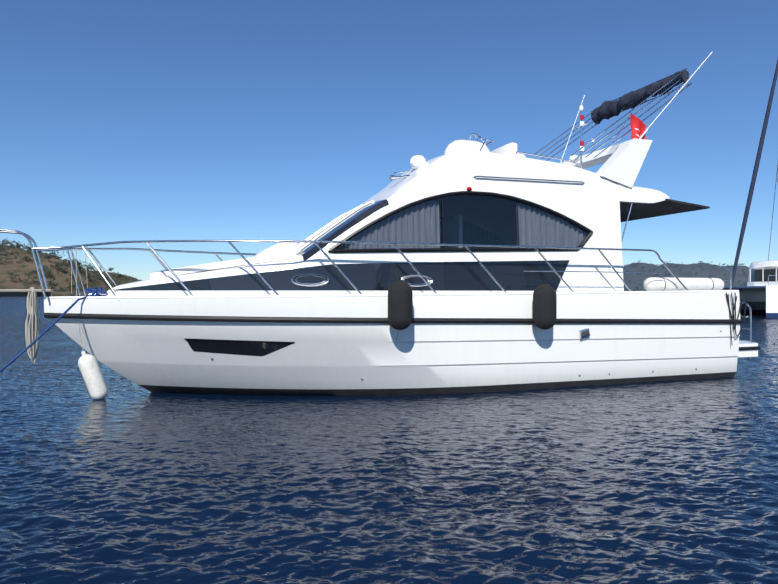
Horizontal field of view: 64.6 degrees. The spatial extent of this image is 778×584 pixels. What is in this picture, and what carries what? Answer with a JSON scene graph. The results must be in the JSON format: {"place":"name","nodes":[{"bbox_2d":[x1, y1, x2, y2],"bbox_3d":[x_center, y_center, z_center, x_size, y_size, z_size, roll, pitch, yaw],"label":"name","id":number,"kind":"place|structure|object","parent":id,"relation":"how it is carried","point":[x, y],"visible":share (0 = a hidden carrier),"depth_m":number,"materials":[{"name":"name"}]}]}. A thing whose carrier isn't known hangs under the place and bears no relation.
{"place":"outdoors","nodes":[
{"label":"outdoors","id":0,"kind":"place"},
{"bbox_2d":[0,245,139,295],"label":"headland terrain","id":1,"kind":"structure","parent":0,"point":[18,265],"depth_m":302.17,"materials":[{"name":"brown soil"}]},
{"bbox_2d":[0,238,141,291],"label":"headland trees","id":2,"kind":"object","parent":1,"relation":"on","point":[79,264],"visible":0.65,"depth_m":314.92,"materials":[{"name":"green plant"}]},
{"bbox_2d":[0,295,777,583],"bbox_3d":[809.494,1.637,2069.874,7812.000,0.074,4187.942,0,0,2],"label":"sea water","id":3,"kind":"structure","parent":0,"point":[126,481],"depth_m":5.29,"materials":[{"name":"blue liquid"}]},
{"bbox_2d":[0,52,759,395],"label":"motor yacht","id":4,"kind":"object","parent":3,"relation":"on","point":[470,240],"visible":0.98,"depth_m":9.97,"materials":[{"name":"white plastic"}]},
{"bbox_2d":[71,248,107,399],"bbox_3d":[-4.572,0.480,9.371,0.557,2.354,0.258,0,0,-11],"label":"white fender","id":5,"kind":"object","parent":4,"relation":"attached to","point":[93,378],"visible":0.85,"depth_m":9.29,"materials":[{"name":"rubber"}]},
{"bbox_2d":[0,253,746,371],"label":"ropes","id":6,"kind":"object","parent":4,"relation":"attached to","point":[32,311],"visible":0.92,"depth_m":9.37,"materials":[{"name":"beige fabric"}]},
{"bbox_2d":[388,270,412,339],"bbox_3d":[0.130,0.322,9.191,0.369,1.350,0.476,0,0,-42],"label":"black fender","id":7,"kind":"object","parent":4,"relation":"attached to","point":[400,304],"visible":1,"depth_m":9.01,"materials":[{"name":"rubber"}]},
{"bbox_2d":[533,272,556,329],"bbox_3d":[2.530,0.129,9.999,0.370,0.964,0.442,0,0,18],"label":"black fender","id":8,"kind":"object","parent":4,"relation":"attached to","point":[544,306],"visible":1,"depth_m":9.82,"materials":[{"name":"rubber"}]},
{"bbox_2d":[614,111,645,141],"bbox_3d":[4.532,-3.002,11.569,0.755,0.781,0.109,0,0,-19],"label":"flag","id":9,"kind":"object","parent":4,"relation":"attached to","point":[638,126],"visible":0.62,"depth_m":11.62,"materials":[{"name":"red fabric"}]},
{"bbox_2d":[722,60,777,317],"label":"sailboat","id":10,"kind":"object","parent":3,"relation":"on","point":[759,291],"visible":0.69,"depth_m":42.15,"materials":[{"name":"white plastic"}]},
{"bbox_2d":[0,0,777,279],"label":"sky","id":11,"kind":"structure","parent":0,"point":[121,120],"materials":[{"name":"blue"}]},
{"bbox_2d":[623,260,748,290],"bbox_3d":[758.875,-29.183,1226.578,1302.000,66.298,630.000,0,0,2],"label":"coast terrain","id":12,"kind":"structure","parent":0,"point":[641,278],"depth_m":1119.42,"materials":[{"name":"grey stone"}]}
]}

